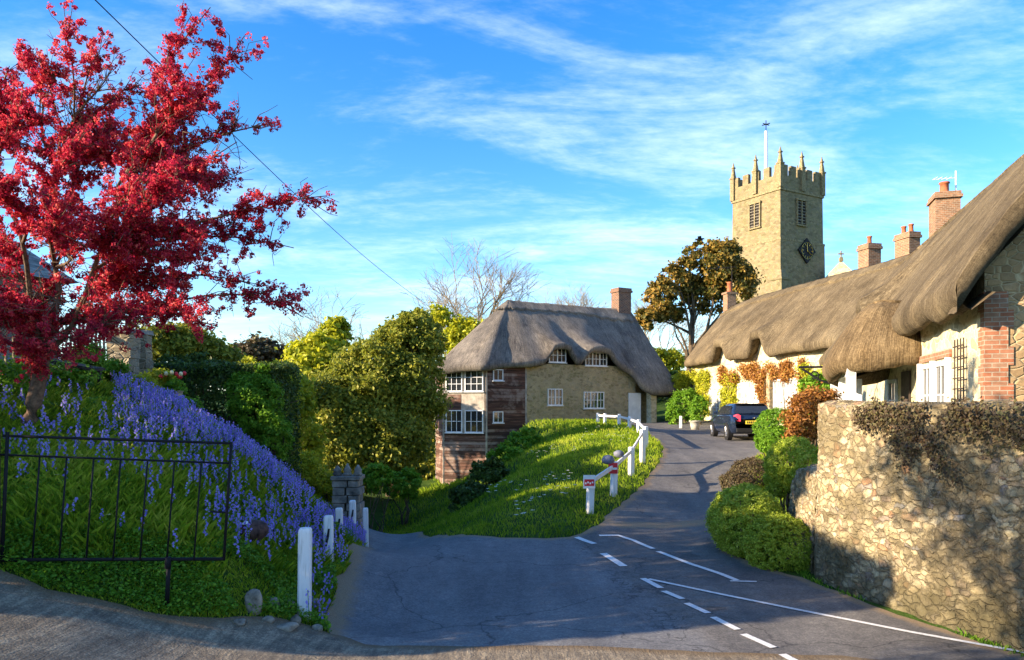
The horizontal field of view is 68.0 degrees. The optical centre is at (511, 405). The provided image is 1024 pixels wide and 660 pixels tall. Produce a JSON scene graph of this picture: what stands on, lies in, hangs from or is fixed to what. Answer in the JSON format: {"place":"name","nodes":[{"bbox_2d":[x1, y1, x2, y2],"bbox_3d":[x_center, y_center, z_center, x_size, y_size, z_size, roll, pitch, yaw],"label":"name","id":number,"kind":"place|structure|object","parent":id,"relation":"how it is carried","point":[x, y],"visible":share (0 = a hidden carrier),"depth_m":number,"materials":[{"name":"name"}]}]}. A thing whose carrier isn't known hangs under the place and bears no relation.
{"place":"outdoors","nodes":[
{"label":"outdoors","id":0,"kind":"place"},
{"bbox_2d":[95,0,422,301],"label":"overhead cable","id":1,"kind":"object","parent":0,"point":[233,134],"visible":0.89,"depth_m":14.15,"materials":[{"name":"black metal"}]},
{"bbox_2d":[0,570,876,659],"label":"driveway","id":2,"kind":"structure","parent":0,"point":[37,622],"depth_m":6.80,"materials":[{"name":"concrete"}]},
{"bbox_2d":[233,618,245,625],"bbox_3d":[-2.602,2.073,7.241,0.120,0.068,0.105,0,0,0],"label":"stone","id":3,"kind":"object","parent":2,"relation":"on","point":[240,622],"visible":1,"depth_m":7.21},
{"bbox_2d":[262,616,274,622],"bbox_3d":[-2.398,2.116,7.483,0.122,0.074,0.111,0,0,0],"label":"stone","id":4,"kind":"object","parent":2,"relation":"on","point":[269,619],"visible":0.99,"depth_m":7.45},
{"bbox_2d":[277,622,298,631],"bbox_3d":[-2.221,2.186,7.485,0.237,0.081,0.205,0,0,0],"label":"stone","id":5,"kind":"object","parent":2,"relation":"on","point":[289,626],"visible":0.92,"depth_m":7.42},
{"bbox_2d":[290,614,300,624],"bbox_3d":[-2.202,2.193,7.715,0.116,0.128,0.098,0,0,0],"label":"stone","id":6,"kind":"object","parent":2,"relation":"on","point":[296,618],"visible":0.64,"depth_m":7.68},
{"bbox_2d":[0,361,1020,653],"bbox_3d":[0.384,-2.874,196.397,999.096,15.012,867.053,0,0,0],"label":"ground","id":7,"kind":"structure","parent":0,"point":[378,513],"depth_m":16.28,"materials":[{"name":"plant"}]},
{"bbox_2d":[0,428,0,562],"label":"gate post","id":8,"kind":"object","parent":7,"relation":"on","point":[0,487],"visible":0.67,"depth_m":7.07,"materials":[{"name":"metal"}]},
{"bbox_2d":[0,432,232,608],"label":"iron gate","id":9,"kind":"structure","parent":8,"relation":"attached to","point":[166,559],"depth_m":7.08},
{"bbox_2d":[0,317,27,364],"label":"trellis fence","id":10,"kind":"object","parent":7,"relation":"on","point":[5,357],"visible":0.03,"depth_m":12.24,"materials":[{"name":"white wood"}]},
{"bbox_2d":[0,354,57,396],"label":"garden plant","id":11,"kind":"object","parent":7,"relation":"on","point":[10,372],"visible":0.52,"depth_m":10.40,"materials":[{"name":"green plant"}]},
{"bbox_2d":[0,241,77,366],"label":"stone house","id":12,"kind":"structure","parent":7,"relation":"on","point":[34,261],"depth_m":17.77,"materials":[{"name":"white paint"}]},
{"bbox_2d":[13,353,104,386],"bbox_3d":[-7.440,-0.503,12.510,1.252,0.720,0.415,0,0,-10],"label":"garden bench","id":13,"kind":"object","parent":7,"relation":"on","point":[99,369],"visible":0.31,"depth_m":12.48,"materials":[{"name":"brown wood"}]},
{"bbox_2d":[48,359,109,390],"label":"garden plant","id":14,"kind":"object","parent":7,"relation":"on","point":[78,374],"visible":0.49,"depth_m":12.26,"materials":[{"name":"green plant"}]},
{"bbox_2d":[58,342,112,374],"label":"garden plant","id":15,"kind":"object","parent":7,"relation":"on","point":[102,362],"visible":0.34,"depth_m":13.24,"materials":[{"name":"green plant"}]},
{"bbox_2d":[65,324,107,359],"bbox_3d":[-8.876,-1.193,16.044,0.060,1.286,1.217,0,0,21],"label":"trellis fence","id":16,"kind":"object","parent":7,"relation":"on","point":[66,326],"visible":0.01,"depth_m":15.82,"materials":[{"name":"grey wood"}]},
{"bbox_2d":[96,358,132,381],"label":"garden plant","id":17,"kind":"object","parent":7,"relation":"on","point":[120,366],"visible":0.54,"depth_m":13.90,"materials":[{"name":"green plant"}]},
{"bbox_2d":[106,327,140,376],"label":"stone pillar","id":18,"kind":"structure","parent":7,"relation":"on","point":[131,357],"depth_m":15.39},
{"bbox_2d":[118,374,162,392],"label":"garden plant","id":19,"kind":"object","parent":7,"relation":"on","point":[147,379],"visible":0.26,"depth_m":13.81,"materials":[{"name":"green plant"}]},
{"bbox_2d":[139,330,153,372],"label":"stone pillar","id":20,"kind":"structure","parent":7,"relation":"on","point":[146,362],"depth_m":16.47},
{"bbox_2d":[140,364,176,388],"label":"garden plant","id":21,"kind":"object","parent":7,"relation":"on","point":[155,373],"visible":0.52,"depth_m":14.65,"materials":[{"name":"green plant"}]},
{"bbox_2d":[0,0,337,425],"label":"maple tree","id":22,"kind":"object","parent":7,"relation":"on","point":[159,164],"visible":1,"depth_m":9.40,"materials":[{"name":"red plant"}]},
{"bbox_2d":[0,396,352,631],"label":"ground cover","id":23,"kind":"object","parent":7,"relation":"on","point":[315,617],"visible":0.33,"depth_m":7.41,"materials":[{"name":"green plant"}]},
{"bbox_2d":[0,357,366,618],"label":"bluebells","id":24,"kind":"object","parent":7,"relation":"on","point":[208,416],"visible":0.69,"depth_m":10.42,"materials":[{"name":"purple plant"}]},
{"bbox_2d":[0,363,367,632],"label":"grass","id":25,"kind":"structure","parent":7,"relation":"on","point":[50,500],"depth_m":8.60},
{"bbox_2d":[159,370,187,395],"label":"plant","id":26,"kind":"object","parent":25,"relation":"on","point":[177,384],"visible":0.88,"depth_m":14.54,"materials":[{"name":"green plant"}]},
{"bbox_2d":[3,359,365,625],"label":"bluebell stalks","id":27,"kind":"object","parent":7,"relation":"on","point":[357,540],"visible":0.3,"depth_m":10.22,"materials":[{"name":"green plant"}]},
{"bbox_2d":[128,318,246,363],"bbox_3d":[-10.397,-1.252,24.145,2.820,3.091,4.407,0,0,38],"label":"evergreen tree","id":28,"kind":"object","parent":7,"relation":"on","point":[181,339],"visible":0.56,"depth_m":23.32,"materials":[{"name":"green plant"}]},
{"bbox_2d":[178,395,203,411],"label":"garden plant","id":29,"kind":"object","parent":7,"relation":"on","point":[199,405],"visible":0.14,"depth_m":13.77,"materials":[{"name":"green plant"}]},
{"bbox_2d":[154,351,230,407],"bbox_3d":[-9.477,-0.664,22.355,2.489,1.882,2.649,0,0,0],"label":"evergreen tree","id":30,"kind":"object","parent":7,"relation":"on","point":[200,356],"visible":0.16,"depth_m":21.81,"materials":[{"name":"green plant"}]},
{"bbox_2d":[152,357,305,479],"bbox_3d":[-6.563,0.523,17.423,3.399,3.306,1.691,0,0,5],"label":"clipped hedge","id":31,"kind":"object","parent":7,"relation":"on","point":[200,373],"visible":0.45,"depth_m":16.93,"materials":[{"name":"green plant"}]},
{"bbox_2d":[245,589,262,614],"bbox_3d":[-2.572,1.975,7.562,0.176,0.300,0.165,0,0,0],"label":"stone","id":32,"kind":"object","parent":7,"relation":"on","point":[253,597],"visible":0.88,"depth_m":7.49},
{"bbox_2d":[240,519,268,541],"bbox_3d":[-2.975,1.539,8.750,0.330,0.442,0.330,0,0,0],"label":"rock","id":33,"kind":"object","parent":7,"relation":"on","point":[260,530],"visible":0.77,"depth_m":8.64,"materials":[{"name":"grey stone"}]},
{"bbox_2d":[222,362,294,462],"bbox_3d":[-5.564,0.287,16.564,1.721,2.499,1.423,0,0,0],"label":"garden shrub","id":34,"kind":"object","parent":7,"relation":"on","point":[269,428],"visible":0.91,"depth_m":16.31,"materials":[{"name":"green plant"}]},
{"bbox_2d":[232,331,287,362],"bbox_3d":[-12.641,0.092,38.869,3.674,7.553,5.274,0,0,32],"label":"tree","id":35,"kind":"object","parent":7,"relation":"on","point":[257,348],"visible":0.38,"depth_m":37.43,"materials":[{"name":"green plant"}]},
{"bbox_2d":[239,355,331,471],"bbox_3d":[-7.616,0.325,24.497,3.256,4.217,8.548,0,0,-27],"label":"golden shrub tree","id":36,"kind":"object","parent":7,"relation":"on","point":[310,438],"visible":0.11,"depth_m":23.41,"materials":[{"name":"green plant"}]},
{"bbox_2d":[232,286,374,347],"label":"bare tree","id":37,"kind":"object","parent":7,"relation":"on","point":[302,335],"visible":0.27,"depth_m":54.71,"materials":[{"name":"brown plant"}]},
{"bbox_2d":[297,527,311,621],"bbox_3d":[-2.187,1.874,8.005,0.135,1.168,0.135,0,-1,-8],"label":"white post","id":38,"kind":"object","parent":7,"relation":"on","point":[304,558],"visible":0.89,"depth_m":7.94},
{"bbox_2d":[289,446,333,505],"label":"garden shrub","id":39,"kind":"object","parent":7,"relation":"on","point":[317,477],"visible":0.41,"depth_m":18.87,"materials":[{"name":"green plant"}]},
{"bbox_2d":[274,315,354,391],"bbox_3d":[-8.719,-0.197,32.384,3.803,7.967,7.349,0,0,0],"label":"golden shrub tree","id":40,"kind":"object","parent":7,"relation":"on","point":[309,354],"visible":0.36,"depth_m":32.59,"materials":[{"name":"yellow plant"}]},
{"bbox_2d":[268,318,362,348],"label":"bare tree","id":41,"kind":"object","parent":7,"relation":"on","point":[281,342],"visible":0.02,"depth_m":48.94,"materials":[{"name":"brown plant"}]},
{"bbox_2d":[323,515,333,561],"bbox_3d":[-2.462,1.890,10.188,0.125,0.821,0.148,-1,0,-8],"label":"white post","id":42,"kind":"object","parent":7,"relation":"on","point":[328,525],"visible":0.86,"depth_m":10.14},
{"bbox_2d":[335,508,342,527],"bbox_3d":[-2.821,2.047,12.386,0.120,0.746,0.144,-1,1,-8],"label":"white post","id":43,"kind":"object","parent":7,"relation":"on","point":[338,515],"visible":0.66,"depth_m":12.34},
{"bbox_2d":[330,463,364,528],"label":"stone pier","id":44,"kind":"structure","parent":7,"relation":"on","point":[347,484],"depth_m":16.35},
{"bbox_2d":[349,500,355,526],"bbox_3d":[-2.935,2.310,13.992,0.120,1.121,0.144,-1,-1,-8],"label":"white post","id":45,"kind":"object","parent":7,"relation":"on","point":[352,508],"visible":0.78,"depth_m":13.95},
{"bbox_2d":[363,508,368,546],"bbox_3d":[-3.007,2.622,15.599,0.110,1.032,0.110,-1,0,-8],"label":"white post","id":46,"kind":"object","parent":7,"relation":"on","point":[365,519],"visible":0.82,"depth_m":15.55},
{"bbox_2d":[304,424,435,479],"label":"field hedge","id":47,"kind":"object","parent":7,"relation":"on","point":[429,466],"visible":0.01,"depth_m":43.62,"materials":[{"name":"green plant"}]},
{"bbox_2d":[294,307,453,500],"bbox_3d":[-5.336,-0.058,29.242,7.584,8.191,5.756,0,0,-27],"label":"evergreen tree","id":48,"kind":"object","parent":7,"relation":"on","point":[376,393],"visible":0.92,"depth_m":28.59,"materials":[{"name":"green plant"}]},
{"bbox_2d":[361,462,421,531],"bbox_3d":[-3.907,3.045,24.646,1.428,2.509,2.529,0,0,44],"label":"verge shrub","id":49,"kind":"object","parent":7,"relation":"on","point":[373,478],"visible":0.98,"depth_m":24.42,"materials":[{"name":"green plant"}]},
{"bbox_2d":[365,276,491,379],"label":"bare tree","id":50,"kind":"object","parent":7,"relation":"on","point":[457,307],"visible":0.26,"depth_m":58.05,"materials":[{"name":"brown plant"}]},
{"bbox_2d":[427,301,484,355],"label":"golden shrub tree","id":51,"kind":"object","parent":7,"relation":"on","point":[458,330],"visible":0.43,"depth_m":51.38,"materials":[{"name":"yellow plant"}]},
{"bbox_2d":[447,455,510,513],"bbox_3d":[-0.946,2.514,24.005,1.671,1.639,5.639,0,0,3],"label":"verge shrub","id":52,"kind":"object","parent":7,"relation":"on","point":[491,469],"visible":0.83,"depth_m":25.25,"materials":[{"name":"green plant"}]},
{"bbox_2d":[308,418,663,537],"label":"grass","id":53,"kind":"structure","parent":7,"relation":"on","point":[588,424],"depth_m":20.54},
{"bbox_2d":[414,232,570,419],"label":"bare tree","id":54,"kind":"object","parent":7,"relation":"on","point":[501,292],"visible":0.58,"depth_m":60.81,"materials":[{"name":"brown plant"}]},
{"bbox_2d":[485,426,543,461],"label":"verge shrub","id":55,"kind":"object","parent":7,"relation":"on","point":[510,446],"visible":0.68,"depth_m":32.27,"materials":[{"name":"green plant"}]},
{"bbox_2d":[417,370,685,411],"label":"field hedge","id":56,"kind":"object","parent":7,"relation":"on","point":[673,372],"visible":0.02,"depth_m":65.32,"materials":[{"name":"green plant"}]},
{"bbox_2d":[435,287,677,484],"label":"thatched cottage","id":57,"kind":"structure","parent":7,"relation":"on","point":[510,365],"depth_m":43.33,"materials":[{"name":"grey stone"}]},
{"bbox_2d":[444,410,461,432],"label":"window","id":58,"kind":"structure","parent":57,"relation":"in","point":[453,421],"depth_m":41.51,"materials":[{"name":"white wood"}]},
{"bbox_2d":[446,372,462,391],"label":"window","id":59,"kind":"structure","parent":57,"relation":"in","point":[454,384],"depth_m":41.51,"materials":[{"name":"white wood"}]},
{"bbox_2d":[463,371,483,391],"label":"window","id":60,"kind":"structure","parent":57,"relation":"in","point":[473,379],"depth_m":41.21,"materials":[{"name":"white wood"}]},
{"bbox_2d":[464,410,483,433],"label":"window","id":61,"kind":"structure","parent":57,"relation":"in","point":[473,418],"depth_m":41.21,"materials":[{"name":"white wood"}]},
{"bbox_2d":[492,411,504,423],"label":"window","id":62,"kind":"structure","parent":57,"relation":"in","point":[497,415],"depth_m":41.36,"materials":[{"name":"white wood"}]},
{"bbox_2d":[493,369,504,381],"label":"window","id":63,"kind":"structure","parent":57,"relation":"in","point":[498,373],"depth_m":41.36,"materials":[{"name":"white wood"}]},
{"bbox_2d":[547,389,563,405],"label":"window","id":64,"kind":"structure","parent":57,"relation":"in","point":[555,396],"depth_m":43.20,"materials":[{"name":"white paint"}]},
{"bbox_2d":[548,349,566,363],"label":"window","id":65,"kind":"structure","parent":57,"relation":"in","point":[559,355],"depth_m":43.33,"materials":[{"name":"white paint"}]},
{"bbox_2d":[584,392,605,408],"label":"window","id":66,"kind":"structure","parent":57,"relation":"in","point":[592,400],"depth_m":44.53,"materials":[{"name":"white paint"}]},
{"bbox_2d":[585,353,607,366],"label":"window","id":67,"kind":"structure","parent":57,"relation":"in","point":[593,359],"depth_m":44.64,"materials":[{"name":"white paint"}]},
{"bbox_2d":[628,393,640,422],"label":"door","id":68,"kind":"structure","parent":57,"relation":"in","point":[634,399],"depth_m":45.96,"materials":[{"name":"white paint"}]},
{"bbox_2d":[486,425,629,514],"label":"wild flowers","id":69,"kind":"object","parent":7,"relation":"on","point":[545,476],"visible":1,"depth_m":16.58,"materials":[{"name":"white plant"}]},
{"bbox_2d":[517,277,634,308],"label":"bare tree","id":70,"kind":"object","parent":7,"relation":"on","point":[581,297],"visible":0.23,"depth_m":73.93,"materials":[{"name":"brown plant"}]},
{"bbox_2d":[583,413,647,513],"bbox_3d":[3.773,1.382,26.701,1.871,2.000,23.130,0,0,7],"label":"post and rail fence","id":71,"kind":"object","parent":7,"relation":"on","point":[590,480],"visible":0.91,"depth_m":18.09,"materials":[{"name":"white wood"}]},
{"bbox_2d":[653,346,684,398],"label":"golden shrub tree","id":72,"kind":"object","parent":7,"relation":"on","point":[669,357],"visible":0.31,"depth_m":67.03,"materials":[{"name":"yellow plant"}]},
{"bbox_2d":[631,286,713,354],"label":"bare tree","id":73,"kind":"object","parent":7,"relation":"on","point":[664,326],"visible":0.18,"depth_m":70.87,"materials":[{"name":"brown plant"}]},
{"bbox_2d":[670,369,693,419],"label":"garden shrub","id":74,"kind":"object","parent":7,"relation":"on","point":[681,380],"visible":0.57,"depth_m":46.68,"materials":[{"name":"green plant"}]},
{"bbox_2d":[665,387,709,424],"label":"garden shrub","id":75,"kind":"object","parent":7,"relation":"on","point":[675,408],"visible":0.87,"depth_m":42.14,"materials":[{"name":"green plant"}]},
{"bbox_2d":[633,236,765,404],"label":"oak tree","id":76,"kind":"object","parent":7,"relation":"on","point":[692,289],"visible":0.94,"depth_m":60.20,"materials":[{"name":"green plant"}]},
{"bbox_2d":[717,456,765,497],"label":"clipped bush","id":77,"kind":"object","parent":7,"relation":"on","point":[737,475],"visible":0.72,"depth_m":16.58,"materials":[{"name":"brown plant"}]},
{"bbox_2d":[704,482,812,571],"bbox_3d":[3.878,1.942,12.295,1.455,1.361,3.207,0,0,0],"label":"clipped bush","id":78,"kind":"object","parent":7,"relation":"on","point":[759,514],"visible":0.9,"depth_m":11.65,"materials":[{"name":"green plant"}]},
{"bbox_2d":[722,446,817,568],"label":"grass","id":79,"kind":"structure","parent":7,"relation":"on","point":[757,456],"depth_m":14.88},
{"bbox_2d":[751,407,799,460],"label":"clipped bush","id":80,"kind":"object","parent":7,"relation":"on","point":[766,435],"visible":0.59,"depth_m":20.03,"materials":[{"name":"green plant"}]},
{"bbox_2d":[729,123,825,302],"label":"church tower","id":81,"kind":"structure","parent":7,"relation":"on","point":[777,223],"depth_m":76.66,"materials":[{"name":"stone"}]},
{"bbox_2d":[748,200,760,230],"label":"belfry window","id":82,"kind":"structure","parent":81,"relation":"in","point":[755,207],"depth_m":77.52,"materials":[{"name":"grey stone"}]},
{"bbox_2d":[796,198,807,226],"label":"belfry window","id":83,"kind":"structure","parent":81,"relation":"in","point":[801,204],"depth_m":76.37,"materials":[{"name":"grey stone"}]},
{"bbox_2d":[760,435,818,513],"bbox_3d":[4.758,1.266,12.925,0.957,1.544,1.258,0,0,0],"label":"clipped bush","id":84,"kind":"object","parent":7,"relation":"on","point":[784,476],"visible":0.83,"depth_m":12.72,"materials":[{"name":"green plant"}]},
{"bbox_2d":[787,464,817,573],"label":"garden wall","id":85,"kind":"structure","parent":7,"relation":"on","point":[803,498],"depth_m":11.28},
{"bbox_2d":[684,223,921,425],"bbox_3d":[15.686,-3.550,40.446,7.554,10.700,17.854,0,0,-13],"label":"thatched cottage row","id":86,"kind":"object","parent":7,"relation":"on","point":[810,320],"visible":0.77,"depth_m":37.90,"materials":[{"name":"beige stone"}]},
{"bbox_2d":[688,368,711,416],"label":"climbing plant","id":87,"kind":"object","parent":86,"relation":"attached to","point":[699,379],"visible":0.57,"depth_m":45.11,"materials":[{"name":"yellow plant"}]},
{"bbox_2d":[708,386,720,419],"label":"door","id":88,"kind":"structure","parent":86,"relation":"in","point":[713,390],"depth_m":43.99,"materials":[{"name":"white paint"}]},
{"bbox_2d":[717,373,739,410],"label":"climbing plant","id":89,"kind":"object","parent":86,"relation":"attached to","point":[726,395],"visible":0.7,"depth_m":42.00,"materials":[{"name":"yellow plant"}]},
{"bbox_2d":[737,383,748,402],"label":"window","id":90,"kind":"structure","parent":86,"relation":"in","point":[743,391],"depth_m":40.81,"materials":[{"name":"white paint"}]},
{"bbox_2d":[749,387,758,402],"bbox_3d":[12.682,0.200,39.751,0.050,2.300,1.000,0,0,-13],"label":"door","id":91,"kind":"structure","parent":86,"relation":"in","point":[751,390],"depth_m":39.85,"materials":[{"name":"white paint"}]},
{"bbox_2d":[715,354,808,408],"bbox_3d":[12.554,-0.542,39.189,0.588,3.902,8.679,0,0,-12],"label":"climbing plant","id":92,"kind":"object","parent":86,"relation":"attached to","point":[785,371],"visible":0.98,"depth_m":38.55,"materials":[{"name":"orange plant"}]},
{"bbox_2d":[751,371,772,404],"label":"climbing plant","id":93,"kind":"object","parent":86,"relation":"attached to","point":[760,390],"visible":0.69,"depth_m":38.72,"materials":[{"name":"orange plant"}]},
{"bbox_2d":[773,378,798,411],"bbox_3d":[13.335,-0.425,36.823,0.056,1.750,2.300,0,0,-13],"label":"window","id":94,"kind":"structure","parent":86,"relation":"in","point":[778,389],"depth_m":37.19,"materials":[{"name":"white paint"}]},
{"bbox_2d":[792,362,824,396],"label":"climbing plant","id":95,"kind":"object","parent":86,"relation":"attached to","point":[800,370],"visible":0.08,"depth_m":35.14,"materials":[{"name":"yellow plant"}]},
{"bbox_2d":[777,381,848,466],"bbox_3d":[5.822,0.689,14.677,1.409,2.315,1.366,0,0,0],"label":"rusty shrub","id":96,"kind":"object","parent":7,"relation":"on","point":[805,403],"visible":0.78,"depth_m":14.45,"materials":[{"name":"brown plant"}]},
{"bbox_2d":[797,370,829,444],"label":"garden shrub","id":97,"kind":"object","parent":7,"relation":"on","point":[802,381],"visible":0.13,"depth_m":24.89,"materials":[{"name":"green plant"}]},
{"bbox_2d":[826,251,851,276],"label":"church nave","id":98,"kind":"structure","parent":7,"relation":"on","point":[840,267],"depth_m":76.01,"materials":[{"name":"grey stone"}]},
{"bbox_2d":[793,569,1023,656],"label":"weeds","id":99,"kind":"object","parent":7,"relation":"on","point":[816,581],"visible":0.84,"depth_m":8.00,"materials":[{"name":"green plant"}]},
{"bbox_2d":[799,154,1023,401],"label":"thatched cottage","id":100,"kind":"structure","parent":7,"relation":"on","point":[939,310],"depth_m":15.47,"materials":[{"name":"brick"}]},
{"bbox_2d":[887,379,897,401],"bbox_3d":[10.319,0.100,20.576,0.056,1.600,1.100,0,0,17],"label":"window","id":101,"kind":"structure","parent":100,"relation":"in","point":[892,385],"depth_m":20.56,"materials":[{"name":"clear glass"}]},
{"bbox_2d":[901,370,910,401],"bbox_3d":[9.827,0.150,18.923,0.050,2.000,0.950,0,0,17],"label":"door","id":102,"kind":"structure","parent":100,"relation":"in","point":[906,375],"depth_m":18.73,"materials":[{"name":"brown wood"}]},
{"bbox_2d":[921,364,928,401],"bbox_3d":[9.184,0.075,16.793,0.056,1.950,0.950,0,0,17],"label":"window","id":103,"kind":"structure","parent":100,"relation":"in","point":[924,368],"depth_m":16.98,"materials":[{"name":"white paint"}]},
{"bbox_2d":[933,361,943,401],"bbox_3d":[8.840,0.075,15.643,0.056,1.950,0.950,0,0,17],"label":"window","id":104,"kind":"structure","parent":100,"relation":"in","point":[938,367],"depth_m":15.87,"materials":[{"name":"white paint"}]},
{"bbox_2d":[814,400,1023,653],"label":"garden wall","id":105,"kind":"structure","parent":7,"relation":"on","point":[912,541],"depth_m":8.46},
{"bbox_2d":[851,393,1023,489],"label":"wall ivy","id":106,"kind":"object","parent":105,"relation":"attached to","point":[906,448],"depth_m":8.24,"materials":[{"name":"brown plant"}]},
{"bbox_2d":[0,0,1023,390],"label":"sky","id":107,"kind":"structure","parent":0,"point":[594,142],"materials":[{"name":"blue"}]},
{"bbox_2d":[326,421,1023,659],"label":"road","id":108,"kind":"structure","parent":0,"point":[418,588],"depth_m":9.66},
{"bbox_2d":[686,407,703,429],"bbox_3d":[9.006,0.636,37.506,0.794,1.164,0.853,0,0,44],"label":"flower pot","id":109,"kind":"object","parent":108,"relation":"on","point":[694,424],"visible":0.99,"depth_m":37.34,"materials":[{"name":"white ceramic"}]},
{"bbox_2d":[710,402,773,439],"bbox_3d":[9.291,0.596,30.796,2.002,1.581,3.904,0,0,0],"label":"parked car","id":110,"kind":"object","parent":108,"relation":"on","point":[729,420],"visible":0.71,"depth_m":29.22,"materials":[{"name":"blue paint"}]},
{"bbox_2d":[574,535,1023,659],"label":"road markings","id":111,"kind":"object","parent":108,"relation":"on","point":[649,581],"visible":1,"depth_m":9.13,"materials":[{"name":"paint"}]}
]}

